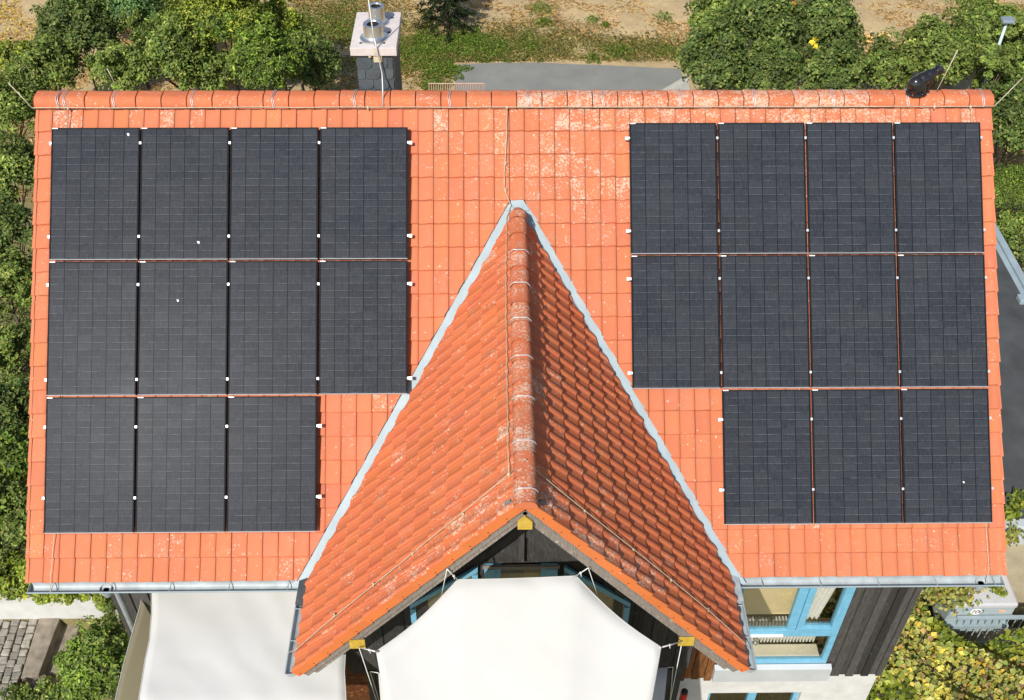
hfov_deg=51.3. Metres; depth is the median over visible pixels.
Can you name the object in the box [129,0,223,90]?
shrub
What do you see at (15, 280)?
shrub
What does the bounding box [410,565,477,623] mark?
window
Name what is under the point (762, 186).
solar panel
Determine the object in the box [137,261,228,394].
solar panel
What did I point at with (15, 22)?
fallen leaves
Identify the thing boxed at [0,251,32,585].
undergrowth
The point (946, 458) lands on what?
solar panel
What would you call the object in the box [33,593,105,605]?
creeper
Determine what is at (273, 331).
solar panel
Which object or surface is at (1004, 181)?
bush
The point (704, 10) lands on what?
shrub
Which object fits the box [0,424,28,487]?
shrub
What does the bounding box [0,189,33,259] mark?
shrub
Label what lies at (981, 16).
shrub
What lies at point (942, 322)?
solar panel
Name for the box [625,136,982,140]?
mounting rail
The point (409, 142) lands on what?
mounting rail
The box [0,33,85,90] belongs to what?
shrub
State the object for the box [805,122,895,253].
solar panel
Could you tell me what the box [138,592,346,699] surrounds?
sun sail
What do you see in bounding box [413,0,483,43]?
fir tree
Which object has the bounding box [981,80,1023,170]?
shrub
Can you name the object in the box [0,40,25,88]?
shrub
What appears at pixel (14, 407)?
shrub
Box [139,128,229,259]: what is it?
solar panel
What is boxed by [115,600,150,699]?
side curtain
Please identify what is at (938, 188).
solar panel
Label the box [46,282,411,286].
mounting rail
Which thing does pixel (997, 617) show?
gate
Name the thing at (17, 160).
shrub
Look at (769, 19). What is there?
shrub
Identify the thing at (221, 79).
shrub
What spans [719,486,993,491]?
mounting rail
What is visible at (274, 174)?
solar panel
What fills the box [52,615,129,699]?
shrub
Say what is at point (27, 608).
garden wall
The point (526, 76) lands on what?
road
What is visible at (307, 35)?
shrub
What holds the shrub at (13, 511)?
on the ground at (638, 26)
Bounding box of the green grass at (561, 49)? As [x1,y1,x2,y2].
[222,0,748,90]
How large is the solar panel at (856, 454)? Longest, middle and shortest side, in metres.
1.723 x 1.134 x 0.038 m
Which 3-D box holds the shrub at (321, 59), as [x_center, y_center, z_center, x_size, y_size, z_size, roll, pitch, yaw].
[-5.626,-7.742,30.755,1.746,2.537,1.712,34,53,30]
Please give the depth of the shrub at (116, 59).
28.56 m
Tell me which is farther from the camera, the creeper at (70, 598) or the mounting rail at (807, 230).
the creeper at (70, 598)
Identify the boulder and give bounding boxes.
[30,674,52,692]
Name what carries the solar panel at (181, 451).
attached to the mounting rail at (318, 496)
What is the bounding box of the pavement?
[662,74,689,90]
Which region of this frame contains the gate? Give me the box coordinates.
[953,615,1023,644]
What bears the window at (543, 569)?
in the house
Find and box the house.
[25,2,1006,699]
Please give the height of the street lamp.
4.020 m
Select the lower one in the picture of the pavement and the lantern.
the lantern
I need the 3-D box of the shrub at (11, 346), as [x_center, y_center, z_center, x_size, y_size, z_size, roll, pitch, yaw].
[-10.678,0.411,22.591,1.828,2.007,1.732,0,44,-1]
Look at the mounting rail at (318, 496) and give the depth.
13.58 m
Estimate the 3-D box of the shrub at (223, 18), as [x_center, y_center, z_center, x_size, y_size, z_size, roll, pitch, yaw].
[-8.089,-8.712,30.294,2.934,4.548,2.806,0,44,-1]
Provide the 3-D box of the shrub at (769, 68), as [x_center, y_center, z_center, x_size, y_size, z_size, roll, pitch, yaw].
[6.917,-7.189,29.640,2.130,3.427,1.857,24,49,23]
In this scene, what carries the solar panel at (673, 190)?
attached to the mounting rail at (807, 230)
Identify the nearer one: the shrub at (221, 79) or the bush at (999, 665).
the bush at (999, 665)
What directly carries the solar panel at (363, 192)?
attached to the mounting rail at (409, 142)
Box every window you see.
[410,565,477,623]
[482,563,559,578]
[564,565,630,623]
[707,692,798,699]
[711,588,855,681]
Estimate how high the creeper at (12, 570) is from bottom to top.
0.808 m
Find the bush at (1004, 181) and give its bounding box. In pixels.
[993,163,1023,219]
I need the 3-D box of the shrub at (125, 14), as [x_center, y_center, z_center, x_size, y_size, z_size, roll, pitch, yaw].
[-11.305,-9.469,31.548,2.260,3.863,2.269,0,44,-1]
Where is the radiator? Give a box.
[747,616,820,641]
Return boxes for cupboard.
[773,614,788,617]
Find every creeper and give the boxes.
[0,549,48,604]
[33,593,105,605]
[95,596,121,632]
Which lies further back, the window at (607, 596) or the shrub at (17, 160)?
the shrub at (17, 160)
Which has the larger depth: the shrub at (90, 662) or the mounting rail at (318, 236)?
the shrub at (90, 662)
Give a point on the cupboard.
(781, 615)
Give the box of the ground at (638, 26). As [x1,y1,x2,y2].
[0,0,1023,699]
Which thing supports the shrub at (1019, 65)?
on the ground at (638, 26)
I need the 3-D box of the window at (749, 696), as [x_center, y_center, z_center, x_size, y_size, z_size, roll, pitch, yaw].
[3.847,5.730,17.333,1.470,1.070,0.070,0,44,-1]
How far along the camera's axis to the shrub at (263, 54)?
27.94 m
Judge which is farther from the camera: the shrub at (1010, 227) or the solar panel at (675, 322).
the shrub at (1010, 227)
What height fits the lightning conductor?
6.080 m
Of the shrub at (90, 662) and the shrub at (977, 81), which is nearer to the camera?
the shrub at (90, 662)
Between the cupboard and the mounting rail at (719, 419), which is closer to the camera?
the mounting rail at (719, 419)
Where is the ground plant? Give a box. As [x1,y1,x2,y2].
[0,675,81,699]
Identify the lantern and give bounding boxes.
[679,688,687,699]
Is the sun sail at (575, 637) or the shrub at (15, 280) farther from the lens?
the shrub at (15, 280)
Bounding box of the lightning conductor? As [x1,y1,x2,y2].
[8,0,1022,652]
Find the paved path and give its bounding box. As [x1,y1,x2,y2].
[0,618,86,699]
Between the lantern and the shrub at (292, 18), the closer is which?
the lantern
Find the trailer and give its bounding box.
[923,575,1017,630]
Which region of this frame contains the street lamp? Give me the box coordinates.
[984,16,1014,83]
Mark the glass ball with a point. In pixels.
(755, 642)
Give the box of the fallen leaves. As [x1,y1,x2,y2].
[0,0,35,87]
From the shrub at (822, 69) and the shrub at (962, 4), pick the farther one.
the shrub at (962, 4)
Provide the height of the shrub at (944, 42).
3.455 m
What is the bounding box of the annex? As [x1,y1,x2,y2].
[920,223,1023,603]
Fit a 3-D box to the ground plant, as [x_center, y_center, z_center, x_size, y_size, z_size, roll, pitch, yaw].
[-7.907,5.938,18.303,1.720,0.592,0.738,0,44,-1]
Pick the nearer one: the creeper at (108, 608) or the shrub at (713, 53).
the creeper at (108, 608)
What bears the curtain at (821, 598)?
hanging from the house
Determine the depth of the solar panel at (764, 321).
13.79 m
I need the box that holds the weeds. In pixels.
[298,0,956,91]
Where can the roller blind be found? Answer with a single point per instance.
(768, 600)
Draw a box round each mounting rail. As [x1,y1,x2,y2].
[42,495,321,499]
[43,424,321,428]
[44,376,411,380]
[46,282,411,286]
[47,234,411,238]
[49,141,411,145]
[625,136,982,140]
[626,228,985,232]
[626,276,986,280]
[627,370,989,374]
[717,417,991,420]
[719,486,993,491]
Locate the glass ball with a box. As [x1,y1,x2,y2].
[752,639,758,645]
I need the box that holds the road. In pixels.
[455,62,681,91]
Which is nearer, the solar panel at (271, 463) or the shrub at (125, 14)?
the solar panel at (271, 463)
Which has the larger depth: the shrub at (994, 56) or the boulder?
the shrub at (994, 56)
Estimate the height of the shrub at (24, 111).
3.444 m
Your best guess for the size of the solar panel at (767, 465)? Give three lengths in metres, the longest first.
1.723 x 1.134 x 0.036 m
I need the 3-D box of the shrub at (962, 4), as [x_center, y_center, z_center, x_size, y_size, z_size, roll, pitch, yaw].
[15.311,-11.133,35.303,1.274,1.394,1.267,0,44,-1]
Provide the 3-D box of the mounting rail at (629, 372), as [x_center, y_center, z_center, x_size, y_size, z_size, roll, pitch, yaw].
[3.838,0.289,13.791,4.697,0.087,0.044,0,87,-1]
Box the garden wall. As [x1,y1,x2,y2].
[0,593,117,618]
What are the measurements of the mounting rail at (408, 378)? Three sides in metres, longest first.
4.697 x 0.087 x 0.044 m
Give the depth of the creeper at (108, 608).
18.59 m
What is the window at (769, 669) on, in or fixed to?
in the house
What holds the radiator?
attached to the house
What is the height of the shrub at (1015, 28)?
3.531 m
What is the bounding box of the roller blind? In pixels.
[743,588,797,613]
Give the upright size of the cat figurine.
0.373 m
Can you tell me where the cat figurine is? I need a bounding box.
[906,62,944,97]
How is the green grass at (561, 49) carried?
on the ground at (638, 26)
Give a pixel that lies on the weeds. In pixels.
(496, 47)
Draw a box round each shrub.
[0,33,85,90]
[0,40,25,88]
[0,57,40,140]
[0,131,34,226]
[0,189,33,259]
[0,246,32,337]
[0,322,31,395]
[0,375,29,439]
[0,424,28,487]
[0,475,27,563]
[29,0,116,90]
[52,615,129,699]
[82,39,155,90]
[96,0,162,88]
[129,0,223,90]
[157,0,184,18]
[164,0,275,90]
[173,41,241,90]
[225,12,309,90]
[252,0,302,90]
[280,13,332,90]
[287,39,342,91]
[670,6,750,90]
[683,0,740,31]
[725,0,808,88]
[730,35,806,90]
[790,0,866,89]
[793,38,874,89]
[850,26,927,89]
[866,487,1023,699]
[895,7,989,89]
[951,0,1023,88]
[956,0,992,11]
[971,70,1016,92]
[977,42,1017,91]
[978,40,1023,93]
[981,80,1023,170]
[991,11,1023,43]
[995,204,1023,267]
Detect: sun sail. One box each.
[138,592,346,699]
[358,567,682,699]
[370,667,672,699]
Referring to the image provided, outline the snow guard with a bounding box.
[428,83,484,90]
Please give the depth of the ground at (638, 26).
35.76 m
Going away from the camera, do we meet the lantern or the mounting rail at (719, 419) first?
the mounting rail at (719, 419)
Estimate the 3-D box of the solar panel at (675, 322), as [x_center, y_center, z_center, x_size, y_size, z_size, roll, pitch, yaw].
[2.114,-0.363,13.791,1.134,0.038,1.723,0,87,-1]
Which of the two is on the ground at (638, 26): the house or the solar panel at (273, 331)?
the house
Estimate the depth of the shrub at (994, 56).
28.06 m
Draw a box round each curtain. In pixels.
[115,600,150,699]
[807,588,835,618]
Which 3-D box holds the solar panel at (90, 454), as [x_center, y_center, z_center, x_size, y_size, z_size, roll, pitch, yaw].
[-5.370,1.464,13.584,1.134,0.036,1.723,0,87,-1]
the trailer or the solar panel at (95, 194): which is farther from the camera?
the trailer
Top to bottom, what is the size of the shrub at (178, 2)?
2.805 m
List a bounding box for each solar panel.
[44,397,136,533]
[46,261,138,395]
[49,128,140,259]
[135,396,226,532]
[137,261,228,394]
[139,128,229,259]
[227,396,316,531]
[228,261,317,394]
[229,127,318,259]
[319,260,407,393]
[320,127,407,258]
[629,123,717,253]
[631,255,720,388]
[717,123,806,253]
[720,255,809,387]
[722,389,812,524]
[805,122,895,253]
[808,255,898,387]
[811,389,902,523]
[893,122,983,253]
[897,254,988,386]
[900,389,991,523]
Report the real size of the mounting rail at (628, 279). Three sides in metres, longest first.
4.697 x 0.087 x 0.044 m
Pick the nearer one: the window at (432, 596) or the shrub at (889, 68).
the window at (432, 596)
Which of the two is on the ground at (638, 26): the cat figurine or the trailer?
the trailer
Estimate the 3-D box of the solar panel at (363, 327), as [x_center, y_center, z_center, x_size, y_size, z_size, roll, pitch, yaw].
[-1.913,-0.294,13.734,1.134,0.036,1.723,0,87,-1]
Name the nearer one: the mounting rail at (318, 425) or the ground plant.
the mounting rail at (318, 425)
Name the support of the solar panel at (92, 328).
attached to the mounting rail at (408, 378)
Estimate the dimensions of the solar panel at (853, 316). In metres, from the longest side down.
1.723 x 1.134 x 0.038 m

